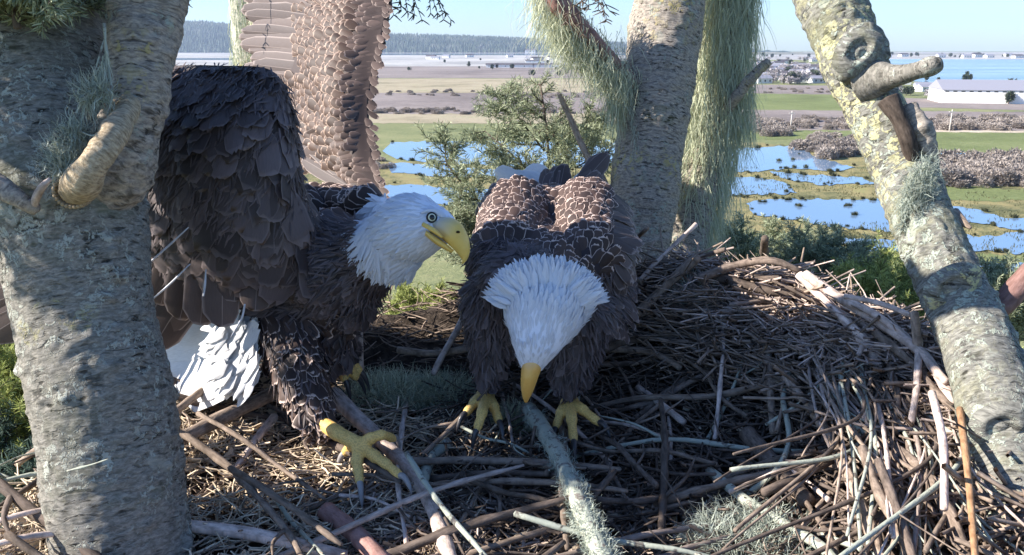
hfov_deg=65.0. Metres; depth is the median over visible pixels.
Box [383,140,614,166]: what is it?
pond
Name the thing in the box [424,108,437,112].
shrub
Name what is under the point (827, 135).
shrub
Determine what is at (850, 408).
stick
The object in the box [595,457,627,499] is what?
stick
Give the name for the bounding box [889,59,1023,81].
bay
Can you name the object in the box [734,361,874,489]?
stick
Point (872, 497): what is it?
stick
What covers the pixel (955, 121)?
shrub
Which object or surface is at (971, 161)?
shrub
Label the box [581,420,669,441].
stick
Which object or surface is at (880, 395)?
stick
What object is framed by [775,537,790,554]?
stick
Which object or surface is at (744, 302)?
stick
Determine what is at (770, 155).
pond
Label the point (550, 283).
bald eagle
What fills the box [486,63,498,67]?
barn
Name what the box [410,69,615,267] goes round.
young tree
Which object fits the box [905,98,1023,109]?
yard
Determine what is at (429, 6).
hanging twig
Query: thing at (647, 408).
stick
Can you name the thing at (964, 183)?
shrub
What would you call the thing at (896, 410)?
stick
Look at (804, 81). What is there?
house
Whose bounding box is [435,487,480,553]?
stick
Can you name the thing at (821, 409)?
straw litter
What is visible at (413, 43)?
woods
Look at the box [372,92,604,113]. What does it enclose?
heath
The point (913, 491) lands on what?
stick
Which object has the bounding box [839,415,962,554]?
stick
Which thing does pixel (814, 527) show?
stick
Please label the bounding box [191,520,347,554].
stick
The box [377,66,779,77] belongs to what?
heath
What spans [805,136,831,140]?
shrub
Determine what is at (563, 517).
stick
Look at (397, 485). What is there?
stick
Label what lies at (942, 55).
house
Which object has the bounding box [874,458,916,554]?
stick
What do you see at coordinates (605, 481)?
stick
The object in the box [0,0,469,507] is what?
bald eagle
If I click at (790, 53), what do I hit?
hills
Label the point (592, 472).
stick
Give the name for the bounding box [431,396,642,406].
stick
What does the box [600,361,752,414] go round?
stick
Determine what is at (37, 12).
bough
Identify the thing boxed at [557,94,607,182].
dead branch
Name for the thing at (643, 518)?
stick
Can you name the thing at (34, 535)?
stick
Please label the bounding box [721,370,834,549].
stick
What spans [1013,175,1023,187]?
shrub
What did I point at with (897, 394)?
stick
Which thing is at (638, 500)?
stick
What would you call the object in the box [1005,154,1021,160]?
shrub
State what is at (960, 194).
pasture
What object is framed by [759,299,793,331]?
stick
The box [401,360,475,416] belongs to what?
lichen tuft
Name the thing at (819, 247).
bough
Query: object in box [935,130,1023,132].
track
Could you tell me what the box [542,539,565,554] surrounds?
stick
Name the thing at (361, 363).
stick
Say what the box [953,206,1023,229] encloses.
pond
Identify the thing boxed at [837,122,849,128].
shrub
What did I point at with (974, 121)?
shrub
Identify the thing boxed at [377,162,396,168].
shrub
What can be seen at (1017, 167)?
shrub
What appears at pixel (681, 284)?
lichen tuft
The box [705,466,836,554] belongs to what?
stick
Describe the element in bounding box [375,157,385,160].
shrub
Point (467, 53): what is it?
channel
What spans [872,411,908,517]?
stick
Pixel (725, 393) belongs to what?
stick
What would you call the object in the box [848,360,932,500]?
stick
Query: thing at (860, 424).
stick
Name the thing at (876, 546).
stick
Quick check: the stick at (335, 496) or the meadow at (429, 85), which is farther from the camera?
the meadow at (429, 85)
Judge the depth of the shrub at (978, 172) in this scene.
185.12 m
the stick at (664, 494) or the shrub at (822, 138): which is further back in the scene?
the shrub at (822, 138)
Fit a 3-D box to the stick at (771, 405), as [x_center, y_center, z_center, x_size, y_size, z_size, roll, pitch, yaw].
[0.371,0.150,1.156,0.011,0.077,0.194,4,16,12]
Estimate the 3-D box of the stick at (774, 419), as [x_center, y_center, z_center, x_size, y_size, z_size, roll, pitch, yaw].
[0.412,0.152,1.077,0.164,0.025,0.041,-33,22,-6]
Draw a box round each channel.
[176,58,231,59]
[381,53,625,54]
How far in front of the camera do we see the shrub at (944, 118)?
329.48 m
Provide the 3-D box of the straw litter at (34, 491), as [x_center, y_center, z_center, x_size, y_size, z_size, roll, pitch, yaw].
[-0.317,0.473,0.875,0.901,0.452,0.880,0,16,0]
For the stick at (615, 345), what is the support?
on the twig litter at (684, 465)
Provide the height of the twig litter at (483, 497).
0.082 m
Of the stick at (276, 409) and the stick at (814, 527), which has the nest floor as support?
the stick at (276, 409)
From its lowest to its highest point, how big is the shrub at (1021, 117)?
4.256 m
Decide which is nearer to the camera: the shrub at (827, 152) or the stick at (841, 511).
the stick at (841, 511)
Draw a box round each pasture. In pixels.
[720,227,905,274]
[741,130,851,139]
[742,93,841,110]
[936,132,1023,152]
[946,184,1023,201]
[976,252,1023,263]
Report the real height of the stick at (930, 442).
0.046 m
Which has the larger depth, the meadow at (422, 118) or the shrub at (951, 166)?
the meadow at (422, 118)
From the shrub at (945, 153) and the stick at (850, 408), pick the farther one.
the shrub at (945, 153)
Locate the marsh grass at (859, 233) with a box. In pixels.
[726,166,1023,270]
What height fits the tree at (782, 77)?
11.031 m
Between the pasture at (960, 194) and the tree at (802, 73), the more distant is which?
the tree at (802, 73)
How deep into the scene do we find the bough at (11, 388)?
1.31 m
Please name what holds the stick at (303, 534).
on the nest floor
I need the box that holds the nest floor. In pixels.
[10,300,951,554]
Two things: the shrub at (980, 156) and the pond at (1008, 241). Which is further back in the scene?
the shrub at (980, 156)
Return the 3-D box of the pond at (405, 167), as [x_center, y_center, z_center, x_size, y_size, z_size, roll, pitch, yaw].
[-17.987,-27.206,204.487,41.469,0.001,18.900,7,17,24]
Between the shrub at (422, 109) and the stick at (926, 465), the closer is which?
the stick at (926, 465)
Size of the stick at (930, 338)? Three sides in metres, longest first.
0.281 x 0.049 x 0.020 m
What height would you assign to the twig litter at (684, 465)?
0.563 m
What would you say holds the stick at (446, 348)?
on the lichen tuft at (440, 380)
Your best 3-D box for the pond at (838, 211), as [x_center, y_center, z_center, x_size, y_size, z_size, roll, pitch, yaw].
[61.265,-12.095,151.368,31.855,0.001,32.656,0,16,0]
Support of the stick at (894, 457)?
on the twig litter at (692, 341)
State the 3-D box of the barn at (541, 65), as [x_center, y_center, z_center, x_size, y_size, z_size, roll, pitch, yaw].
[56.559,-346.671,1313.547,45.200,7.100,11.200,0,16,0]
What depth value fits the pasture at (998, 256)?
120.24 m
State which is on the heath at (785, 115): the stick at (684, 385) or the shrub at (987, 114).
the shrub at (987, 114)
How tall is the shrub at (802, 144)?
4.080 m
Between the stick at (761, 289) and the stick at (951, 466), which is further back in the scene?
the stick at (761, 289)
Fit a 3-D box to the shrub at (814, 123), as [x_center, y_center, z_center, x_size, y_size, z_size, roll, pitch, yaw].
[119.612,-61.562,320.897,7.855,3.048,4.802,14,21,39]
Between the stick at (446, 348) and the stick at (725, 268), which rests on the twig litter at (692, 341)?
the stick at (725, 268)
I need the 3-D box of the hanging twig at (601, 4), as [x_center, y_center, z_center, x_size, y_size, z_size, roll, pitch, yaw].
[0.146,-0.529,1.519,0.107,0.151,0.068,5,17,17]
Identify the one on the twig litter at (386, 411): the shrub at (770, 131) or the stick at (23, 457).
the stick at (23, 457)
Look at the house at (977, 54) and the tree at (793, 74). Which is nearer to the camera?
the tree at (793, 74)
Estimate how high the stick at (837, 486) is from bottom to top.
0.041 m
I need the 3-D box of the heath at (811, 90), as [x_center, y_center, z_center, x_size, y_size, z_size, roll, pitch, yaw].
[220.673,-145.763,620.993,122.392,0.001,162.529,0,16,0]
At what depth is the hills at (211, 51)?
6025.83 m
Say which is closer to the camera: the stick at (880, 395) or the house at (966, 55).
the stick at (880, 395)
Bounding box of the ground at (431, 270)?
[372,51,1023,348]
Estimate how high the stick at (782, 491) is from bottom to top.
0.052 m
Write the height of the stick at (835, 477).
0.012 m
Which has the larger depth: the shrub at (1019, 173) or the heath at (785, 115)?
the heath at (785, 115)
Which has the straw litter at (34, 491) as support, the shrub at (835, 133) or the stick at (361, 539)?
the stick at (361, 539)
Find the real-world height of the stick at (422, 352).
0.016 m
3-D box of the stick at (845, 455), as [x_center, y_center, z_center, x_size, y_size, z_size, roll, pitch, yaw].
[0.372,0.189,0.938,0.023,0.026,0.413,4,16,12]
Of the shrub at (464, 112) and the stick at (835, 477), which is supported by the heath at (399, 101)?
the shrub at (464, 112)
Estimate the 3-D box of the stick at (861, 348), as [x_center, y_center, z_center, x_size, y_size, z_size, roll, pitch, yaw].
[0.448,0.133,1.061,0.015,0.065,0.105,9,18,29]
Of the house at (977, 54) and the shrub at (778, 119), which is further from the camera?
the house at (977, 54)
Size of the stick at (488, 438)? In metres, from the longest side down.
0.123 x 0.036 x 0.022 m
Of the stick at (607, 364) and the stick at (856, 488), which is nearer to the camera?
the stick at (856, 488)
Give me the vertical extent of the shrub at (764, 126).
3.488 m
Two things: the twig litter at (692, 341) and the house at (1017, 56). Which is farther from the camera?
the house at (1017, 56)
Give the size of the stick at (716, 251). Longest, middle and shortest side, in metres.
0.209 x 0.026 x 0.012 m
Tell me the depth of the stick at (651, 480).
1.02 m
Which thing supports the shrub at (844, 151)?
on the marsh at (868, 190)
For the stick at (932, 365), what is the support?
on the stick at (814, 281)
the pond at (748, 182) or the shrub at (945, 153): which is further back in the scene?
the shrub at (945, 153)
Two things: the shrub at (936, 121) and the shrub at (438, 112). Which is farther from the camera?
the shrub at (438, 112)
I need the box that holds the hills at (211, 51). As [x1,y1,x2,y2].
[178,22,788,52]
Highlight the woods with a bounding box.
[179,19,626,52]
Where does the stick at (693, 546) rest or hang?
on the twig litter at (386, 411)
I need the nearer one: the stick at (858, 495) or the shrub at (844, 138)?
the stick at (858, 495)
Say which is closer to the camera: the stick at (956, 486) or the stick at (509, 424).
the stick at (956, 486)
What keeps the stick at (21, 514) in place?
on the stick at (14, 496)
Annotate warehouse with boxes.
[928,79,1023,103]
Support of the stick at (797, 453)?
on the stick at (817, 543)
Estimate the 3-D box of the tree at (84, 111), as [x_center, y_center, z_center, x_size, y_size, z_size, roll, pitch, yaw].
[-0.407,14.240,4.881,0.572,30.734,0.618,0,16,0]
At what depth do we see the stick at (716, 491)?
0.99 m
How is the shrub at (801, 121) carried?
on the heath at (785, 115)
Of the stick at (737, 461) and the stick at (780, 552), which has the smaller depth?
the stick at (780, 552)
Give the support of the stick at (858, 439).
on the twig litter at (692, 341)
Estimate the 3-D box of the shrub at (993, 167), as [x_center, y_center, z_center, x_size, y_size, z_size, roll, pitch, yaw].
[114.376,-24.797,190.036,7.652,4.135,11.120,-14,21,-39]
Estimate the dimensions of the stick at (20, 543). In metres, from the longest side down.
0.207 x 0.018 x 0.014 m
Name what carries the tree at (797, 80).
on the ground at (431, 270)
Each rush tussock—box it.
[991,247,1001,251]
[1010,214,1018,217]
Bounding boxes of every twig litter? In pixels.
[0,273,964,554]
[335,481,778,554]
[382,257,1023,554]
[603,225,1023,554]
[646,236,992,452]
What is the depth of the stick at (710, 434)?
1.17 m
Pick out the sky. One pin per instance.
(908, 25)
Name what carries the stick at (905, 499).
on the twig litter at (692, 341)
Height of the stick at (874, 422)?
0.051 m
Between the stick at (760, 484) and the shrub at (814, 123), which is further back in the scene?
the shrub at (814, 123)
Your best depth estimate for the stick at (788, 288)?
1.24 m
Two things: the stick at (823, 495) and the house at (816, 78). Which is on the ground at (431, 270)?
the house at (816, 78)
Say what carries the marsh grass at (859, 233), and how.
on the marsh at (868, 190)
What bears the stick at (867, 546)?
on the twig litter at (692, 341)
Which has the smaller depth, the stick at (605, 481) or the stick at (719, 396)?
the stick at (605, 481)
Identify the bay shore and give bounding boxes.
[755,52,1023,59]
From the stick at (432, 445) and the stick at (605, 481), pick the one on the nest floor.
the stick at (432, 445)
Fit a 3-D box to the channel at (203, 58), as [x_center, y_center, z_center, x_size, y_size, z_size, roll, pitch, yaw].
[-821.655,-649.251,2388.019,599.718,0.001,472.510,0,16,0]
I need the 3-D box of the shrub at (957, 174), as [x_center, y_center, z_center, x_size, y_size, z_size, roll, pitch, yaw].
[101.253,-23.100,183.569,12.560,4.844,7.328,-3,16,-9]
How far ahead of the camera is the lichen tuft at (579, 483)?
0.94 m
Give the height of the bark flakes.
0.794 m
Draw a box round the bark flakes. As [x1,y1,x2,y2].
[2,362,968,554]
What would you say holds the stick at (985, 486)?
on the twig litter at (692, 341)
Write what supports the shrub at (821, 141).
on the ground at (431, 270)
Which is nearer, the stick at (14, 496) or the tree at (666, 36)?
the stick at (14, 496)
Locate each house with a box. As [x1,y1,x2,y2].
[431,56,440,59]
[525,49,535,52]
[756,75,772,83]
[793,74,815,82]
[801,64,816,68]
[807,75,824,82]
[898,53,908,56]
[912,82,932,85]
[915,84,930,91]
[935,53,945,57]
[961,54,971,57]
[972,53,982,56]
[983,54,994,57]
[1011,54,1023,57]
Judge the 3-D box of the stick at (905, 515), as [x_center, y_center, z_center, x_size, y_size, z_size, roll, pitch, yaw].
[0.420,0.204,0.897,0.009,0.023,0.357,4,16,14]
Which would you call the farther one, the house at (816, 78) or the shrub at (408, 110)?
the house at (816, 78)
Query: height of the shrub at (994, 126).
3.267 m
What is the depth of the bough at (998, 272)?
1.93 m
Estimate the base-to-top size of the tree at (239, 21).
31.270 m
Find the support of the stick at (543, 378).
on the stick at (549, 420)
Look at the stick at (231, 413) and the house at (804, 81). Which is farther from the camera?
the house at (804, 81)
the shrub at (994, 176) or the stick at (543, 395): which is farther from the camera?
the shrub at (994, 176)
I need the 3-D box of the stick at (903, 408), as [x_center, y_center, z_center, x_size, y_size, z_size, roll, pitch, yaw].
[0.460,0.224,0.824,0.005,0.029,0.445,2,16,8]
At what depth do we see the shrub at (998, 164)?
195.98 m
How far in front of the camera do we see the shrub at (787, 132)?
285.37 m
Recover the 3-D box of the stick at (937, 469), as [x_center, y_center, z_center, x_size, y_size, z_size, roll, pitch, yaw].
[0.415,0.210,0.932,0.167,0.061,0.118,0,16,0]
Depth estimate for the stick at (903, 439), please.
0.94 m
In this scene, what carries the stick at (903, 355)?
on the twig litter at (692, 341)
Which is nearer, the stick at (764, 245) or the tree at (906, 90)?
the stick at (764, 245)
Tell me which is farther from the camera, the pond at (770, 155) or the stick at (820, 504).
the pond at (770, 155)
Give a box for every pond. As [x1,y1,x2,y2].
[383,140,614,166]
[384,184,487,204]
[389,162,494,176]
[728,177,795,194]
[732,146,852,171]
[747,198,889,231]
[770,171,873,185]
[842,238,897,250]
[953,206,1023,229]
[967,232,1023,253]
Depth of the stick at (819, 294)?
1.16 m
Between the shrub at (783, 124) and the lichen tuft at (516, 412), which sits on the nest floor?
the lichen tuft at (516, 412)
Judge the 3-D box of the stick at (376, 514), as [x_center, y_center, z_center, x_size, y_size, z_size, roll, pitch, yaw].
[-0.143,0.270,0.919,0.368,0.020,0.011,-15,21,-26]
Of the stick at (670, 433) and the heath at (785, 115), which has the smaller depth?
the stick at (670, 433)
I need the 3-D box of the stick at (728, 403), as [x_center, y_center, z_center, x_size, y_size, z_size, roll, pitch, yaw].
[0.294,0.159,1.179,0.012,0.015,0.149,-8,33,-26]
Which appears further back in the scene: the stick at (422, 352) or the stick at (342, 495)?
the stick at (422, 352)
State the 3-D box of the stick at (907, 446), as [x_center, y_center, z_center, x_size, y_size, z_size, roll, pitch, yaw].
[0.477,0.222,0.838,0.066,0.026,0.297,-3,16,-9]
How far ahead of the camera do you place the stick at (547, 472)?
0.99 m
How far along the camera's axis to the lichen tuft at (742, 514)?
0.89 m
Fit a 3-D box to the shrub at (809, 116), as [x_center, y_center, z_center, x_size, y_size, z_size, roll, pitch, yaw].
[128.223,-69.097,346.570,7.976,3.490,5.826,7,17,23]
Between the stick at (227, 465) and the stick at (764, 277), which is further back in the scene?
the stick at (764, 277)
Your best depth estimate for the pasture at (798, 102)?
463.87 m
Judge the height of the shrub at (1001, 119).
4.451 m
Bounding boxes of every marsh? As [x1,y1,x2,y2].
[304,161,611,211]
[713,142,1023,272]
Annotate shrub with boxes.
[370,108,387,113]
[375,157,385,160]
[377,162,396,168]
[399,108,410,112]
[415,107,429,112]
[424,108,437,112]
[431,110,443,113]
[460,111,470,114]
[756,125,770,132]
[759,126,783,136]
[762,121,781,125]
[766,119,786,126]
[773,117,784,121]
[776,128,793,135]
[785,121,797,126]
[786,124,796,131]
[788,138,821,149]
[794,119,807,123]
[797,124,814,128]
[801,114,816,118]
[804,120,819,126]
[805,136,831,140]
[805,145,819,152]
[810,137,824,143]
[812,130,843,138]
[813,143,840,159]
[818,133,832,139]
[822,123,838,129]
[822,140,857,147]
[826,117,844,120]
[832,119,846,125]
[833,138,855,145]
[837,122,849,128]
[838,145,855,156]
[840,136,854,140]
[850,146,860,154]
[932,119,942,122]
[934,121,955,130]
[938,148,982,157]
[940,116,961,120]
[940,164,961,168]
[941,165,972,186]
[942,151,972,164]
[944,112,977,119]
[945,174,994,188]
[946,119,960,127]
[956,121,974,129]
[961,120,978,128]
[961,153,990,159]
[961,158,993,166]
[962,118,983,122]
[964,162,991,170]
[965,149,998,157]
[971,167,992,183]
[973,122,987,129]
[978,113,996,117]
[978,116,994,121]
[980,165,1019,185]
[981,122,1012,130]
[982,163,1011,170]
[985,146,1023,160]
[986,116,1012,124]
[988,155,1023,162]
[991,168,1017,185]
[993,162,1010,167]
[996,160,1023,166]
[997,113,1011,118]
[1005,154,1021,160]
[1010,121,1023,128]
[1011,114,1023,119]
[1011,167,1023,180]
[1012,165,1023,170]
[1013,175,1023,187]
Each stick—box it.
[0,452,36,495]
[0,454,36,509]
[0,472,36,481]
[0,477,101,554]
[0,508,40,523]
[0,531,53,546]
[3,531,43,554]
[14,448,34,466]
[173,377,284,423]
[177,387,203,412]
[180,429,342,546]
[182,386,277,444]
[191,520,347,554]
[196,411,325,499]
[228,471,303,554]
[234,413,277,468]
[241,472,379,545]
[249,385,289,416]
[271,488,324,554]
[276,464,524,554]
[277,412,401,483]
[318,502,389,554]
[331,387,456,554]
[331,472,446,485]
[333,493,410,517]
[351,456,621,471]
[359,332,363,368]
[380,469,556,482]
[381,393,480,498]
[386,495,568,554]
[395,401,408,542]
[396,345,470,356]
[404,451,486,554]
[421,436,452,481]
[431,318,461,374]
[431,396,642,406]
[432,477,627,492]
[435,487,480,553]
[444,477,555,496]
[460,425,538,457]
[465,498,696,554]
[468,480,570,510]
[474,470,604,517]
[480,418,518,454]
[492,466,503,550]
[497,373,591,451]
[501,386,513,441]
[510,382,612,464]
[513,510,708,554]
[521,373,547,395]
[521,402,612,554]
[534,353,615,403]
[539,355,659,375]
[542,389,579,413]
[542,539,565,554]
[544,469,552,476]
[555,469,616,553]
[556,522,750,554]
[558,420,569,550]
[559,435,717,466]
[570,415,801,457]
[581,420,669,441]
[584,394,621,454]
[586,366,701,457]
[588,373,792,410]
[593,433,658,488]
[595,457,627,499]
[596,485,700,504]
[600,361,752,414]
[601,369,691,464]
[605,331,720,353]
[606,253,701,343]
[607,353,668,432]
[608,346,682,370]
[609,454,715,476]
[622,464,851,514]
[630,464,654,529]
[631,324,710,365]
[632,484,740,522]
[635,384,686,424]
[637,222,697,284]
[637,226,648,237]
[651,247,726,271]
[655,397,696,554]
[659,530,747,554]
[666,403,672,459]
[673,442,772,480]
[682,357,748,417]
[696,432,721,470]
[697,257,803,282]
[698,354,769,450]
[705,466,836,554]
[710,394,938,554]
[711,274,795,297]
[712,303,725,440]
[712,445,827,482]
[713,337,838,482]
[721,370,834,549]
[726,272,779,280]
[728,442,868,494]
[729,299,762,305]
[729,386,860,472]
[732,367,865,455]
[733,376,845,532]
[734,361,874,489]
[737,381,788,403]
[739,426,815,508]
[739,453,831,502]
[745,370,791,495]
[759,235,769,256]
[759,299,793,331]
[760,417,902,497]
[764,335,775,434]
[765,363,863,425]
[767,277,877,323]
[774,347,819,401]
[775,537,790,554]
[781,375,884,554]
[783,447,872,554]
[785,425,939,471]
[789,406,871,554]
[795,271,880,361]
[801,270,952,401]
[801,338,829,456]
[801,338,861,418]
[802,370,850,545]
[803,499,839,554]
[805,357,850,493]
[806,408,939,554]
[811,532,901,554]
[812,371,901,475]
[814,290,870,342]
[815,368,934,430]
[819,372,900,431]
[824,392,843,554]
[828,290,948,384]
[828,353,934,551]
[833,354,877,485]
[833,464,872,554]
[837,362,928,466]
[837,385,891,534]
[837,404,939,513]
[838,369,862,551]
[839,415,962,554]
[841,521,948,554]
[842,399,935,554]
[843,294,909,316]
[844,344,864,404]
[845,369,872,536]
[847,314,938,387]
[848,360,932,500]
[850,381,878,544]
[853,417,970,554]
[853,478,952,529]
[857,365,894,504]
[857,445,906,554]
[858,391,938,554]
[859,362,935,547]
[859,381,935,502]
[863,379,909,554]
[867,392,895,516]
[870,407,917,554]
[871,329,954,411]
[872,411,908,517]
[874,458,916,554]
[876,403,895,539]
[877,396,993,503]
[877,438,957,499]
[878,398,927,554]
[880,383,959,451]
[882,403,955,545]
[883,417,933,554]
[885,363,900,435]
[885,367,916,554]
[885,395,921,554]
[885,422,927,542]
[894,442,941,554]
[898,379,927,554]
[898,424,1003,554]
[900,303,942,358]
[901,403,998,552]
[901,408,922,552]
[904,415,992,540]
[905,416,987,514]
[908,352,921,423]
[910,311,922,346]
[910,440,953,509]
[912,439,934,529]
[921,527,950,554]
[922,420,963,553]
[928,390,948,511]
[929,443,960,554]
[937,448,1023,554]
[946,407,1023,525]
[956,406,978,554]
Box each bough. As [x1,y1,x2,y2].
[0,0,107,39]
[0,343,34,470]
[0,398,36,527]
[383,275,456,314]
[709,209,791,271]
[769,215,893,284]
[828,227,988,328]
[977,250,1023,343]
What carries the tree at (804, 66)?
on the ground at (431, 270)
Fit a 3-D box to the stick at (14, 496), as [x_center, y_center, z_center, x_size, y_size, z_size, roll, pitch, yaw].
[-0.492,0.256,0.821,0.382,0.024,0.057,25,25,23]
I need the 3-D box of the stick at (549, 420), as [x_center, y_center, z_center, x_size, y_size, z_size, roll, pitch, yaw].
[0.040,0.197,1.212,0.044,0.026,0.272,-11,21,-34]
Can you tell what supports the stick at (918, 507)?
on the twig litter at (692, 341)
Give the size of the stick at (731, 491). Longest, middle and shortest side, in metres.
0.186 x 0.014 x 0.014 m
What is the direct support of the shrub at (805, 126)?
on the heath at (785, 115)
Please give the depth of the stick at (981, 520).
0.77 m
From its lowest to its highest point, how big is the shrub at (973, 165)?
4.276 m
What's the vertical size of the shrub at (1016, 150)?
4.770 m
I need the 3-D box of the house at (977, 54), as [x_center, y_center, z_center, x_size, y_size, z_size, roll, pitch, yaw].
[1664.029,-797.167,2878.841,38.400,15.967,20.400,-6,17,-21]
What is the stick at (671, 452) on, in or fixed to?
on the twig litter at (684, 465)
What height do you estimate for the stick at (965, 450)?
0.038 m
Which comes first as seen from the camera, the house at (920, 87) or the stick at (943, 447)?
the stick at (943, 447)
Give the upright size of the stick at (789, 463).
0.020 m
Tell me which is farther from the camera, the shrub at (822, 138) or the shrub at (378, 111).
the shrub at (378, 111)
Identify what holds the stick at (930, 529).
on the twig litter at (692, 341)
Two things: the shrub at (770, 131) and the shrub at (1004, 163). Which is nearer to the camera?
the shrub at (1004, 163)
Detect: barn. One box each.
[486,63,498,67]
[495,63,533,67]
[525,59,543,62]
[534,63,560,67]
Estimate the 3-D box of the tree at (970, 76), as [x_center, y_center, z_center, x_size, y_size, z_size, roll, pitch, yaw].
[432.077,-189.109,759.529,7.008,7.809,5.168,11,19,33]
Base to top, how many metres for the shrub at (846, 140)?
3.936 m
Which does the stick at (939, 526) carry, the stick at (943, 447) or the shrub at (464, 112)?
the stick at (943, 447)
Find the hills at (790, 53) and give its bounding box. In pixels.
[752,52,1002,54]
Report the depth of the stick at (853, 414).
0.99 m
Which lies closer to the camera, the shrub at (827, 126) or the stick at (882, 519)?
the stick at (882, 519)
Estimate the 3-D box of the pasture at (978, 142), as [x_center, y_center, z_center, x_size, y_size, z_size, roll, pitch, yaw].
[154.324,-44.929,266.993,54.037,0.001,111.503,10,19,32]
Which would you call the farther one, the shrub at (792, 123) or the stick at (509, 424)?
the shrub at (792, 123)
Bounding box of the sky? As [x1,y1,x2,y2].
[185,0,1023,50]
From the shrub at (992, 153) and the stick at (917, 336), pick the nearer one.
the stick at (917, 336)
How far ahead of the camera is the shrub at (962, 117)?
335.14 m
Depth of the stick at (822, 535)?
0.83 m
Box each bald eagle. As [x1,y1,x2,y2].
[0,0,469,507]
[455,151,644,460]
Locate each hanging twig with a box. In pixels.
[389,0,416,21]
[408,0,454,25]
[561,0,618,38]
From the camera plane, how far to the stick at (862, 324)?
1.14 m
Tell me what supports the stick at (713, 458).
on the twig litter at (684, 465)
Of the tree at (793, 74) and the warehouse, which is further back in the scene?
the tree at (793, 74)
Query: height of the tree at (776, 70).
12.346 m
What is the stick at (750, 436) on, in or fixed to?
on the twig litter at (684, 465)
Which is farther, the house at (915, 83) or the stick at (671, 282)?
the house at (915, 83)
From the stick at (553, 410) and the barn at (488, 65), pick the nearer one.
the stick at (553, 410)
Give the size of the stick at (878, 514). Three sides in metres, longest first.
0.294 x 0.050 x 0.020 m
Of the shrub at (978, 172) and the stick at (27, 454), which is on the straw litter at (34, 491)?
the stick at (27, 454)
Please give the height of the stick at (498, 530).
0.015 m
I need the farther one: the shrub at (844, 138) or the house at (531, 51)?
the house at (531, 51)
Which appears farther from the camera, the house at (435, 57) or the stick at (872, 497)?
the house at (435, 57)
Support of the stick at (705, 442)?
on the twig litter at (684, 465)
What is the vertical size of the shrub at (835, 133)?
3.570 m
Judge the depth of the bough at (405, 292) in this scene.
1.64 m
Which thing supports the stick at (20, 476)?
on the stick at (14, 496)
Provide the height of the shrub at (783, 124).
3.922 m
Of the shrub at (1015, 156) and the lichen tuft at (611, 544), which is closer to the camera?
the lichen tuft at (611, 544)
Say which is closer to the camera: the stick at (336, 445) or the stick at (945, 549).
the stick at (945, 549)
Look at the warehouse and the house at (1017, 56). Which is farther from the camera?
the house at (1017, 56)
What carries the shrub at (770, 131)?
on the pasture at (799, 135)
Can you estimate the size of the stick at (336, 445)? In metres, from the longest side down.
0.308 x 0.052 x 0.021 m
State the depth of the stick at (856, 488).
0.87 m
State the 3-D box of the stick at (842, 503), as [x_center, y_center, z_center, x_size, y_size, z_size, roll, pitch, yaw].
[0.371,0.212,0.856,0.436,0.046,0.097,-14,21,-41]
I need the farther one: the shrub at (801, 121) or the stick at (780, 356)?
the shrub at (801, 121)
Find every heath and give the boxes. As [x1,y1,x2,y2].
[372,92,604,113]
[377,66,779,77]
[742,110,1023,130]
[753,85,830,93]
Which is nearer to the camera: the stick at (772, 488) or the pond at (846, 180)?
the stick at (772, 488)
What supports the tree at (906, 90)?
on the ground at (431, 270)
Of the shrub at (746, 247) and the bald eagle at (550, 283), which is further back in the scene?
the shrub at (746, 247)
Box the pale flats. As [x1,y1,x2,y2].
[176,53,625,65]
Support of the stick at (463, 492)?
on the twig litter at (386, 411)
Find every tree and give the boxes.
[0,0,195,554]
[227,0,261,363]
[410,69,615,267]
[610,0,705,274]
[669,0,782,261]
[766,72,778,82]
[768,67,781,77]
[778,72,792,83]
[785,72,797,83]
[785,76,794,83]
[792,0,1023,552]
[792,77,799,83]
[797,70,811,82]
[801,64,810,69]
[900,86,910,95]
[909,86,914,94]
[966,73,972,79]
[1003,91,1015,103]
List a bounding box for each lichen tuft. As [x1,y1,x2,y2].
[338,358,444,416]
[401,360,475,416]
[484,397,536,439]
[522,407,601,511]
[564,497,627,554]
[661,268,718,312]
[668,489,827,554]
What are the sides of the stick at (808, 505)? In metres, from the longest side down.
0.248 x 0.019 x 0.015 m
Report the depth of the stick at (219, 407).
1.15 m
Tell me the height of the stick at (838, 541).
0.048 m
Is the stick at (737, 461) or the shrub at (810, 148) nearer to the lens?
the stick at (737, 461)
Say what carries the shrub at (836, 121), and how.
on the heath at (785, 115)
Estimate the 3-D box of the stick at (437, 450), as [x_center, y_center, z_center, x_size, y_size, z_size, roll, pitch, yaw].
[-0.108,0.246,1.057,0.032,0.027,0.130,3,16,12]
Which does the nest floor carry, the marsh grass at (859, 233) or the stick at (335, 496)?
the stick at (335, 496)
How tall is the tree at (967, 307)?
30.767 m
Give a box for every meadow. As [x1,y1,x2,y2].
[369,113,735,124]
[375,79,602,92]
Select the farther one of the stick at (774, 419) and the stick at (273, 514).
the stick at (774, 419)
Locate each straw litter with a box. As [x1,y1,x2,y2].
[0,392,621,554]
[723,290,979,554]
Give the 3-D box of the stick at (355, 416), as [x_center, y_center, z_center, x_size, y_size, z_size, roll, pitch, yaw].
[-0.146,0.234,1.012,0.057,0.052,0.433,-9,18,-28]

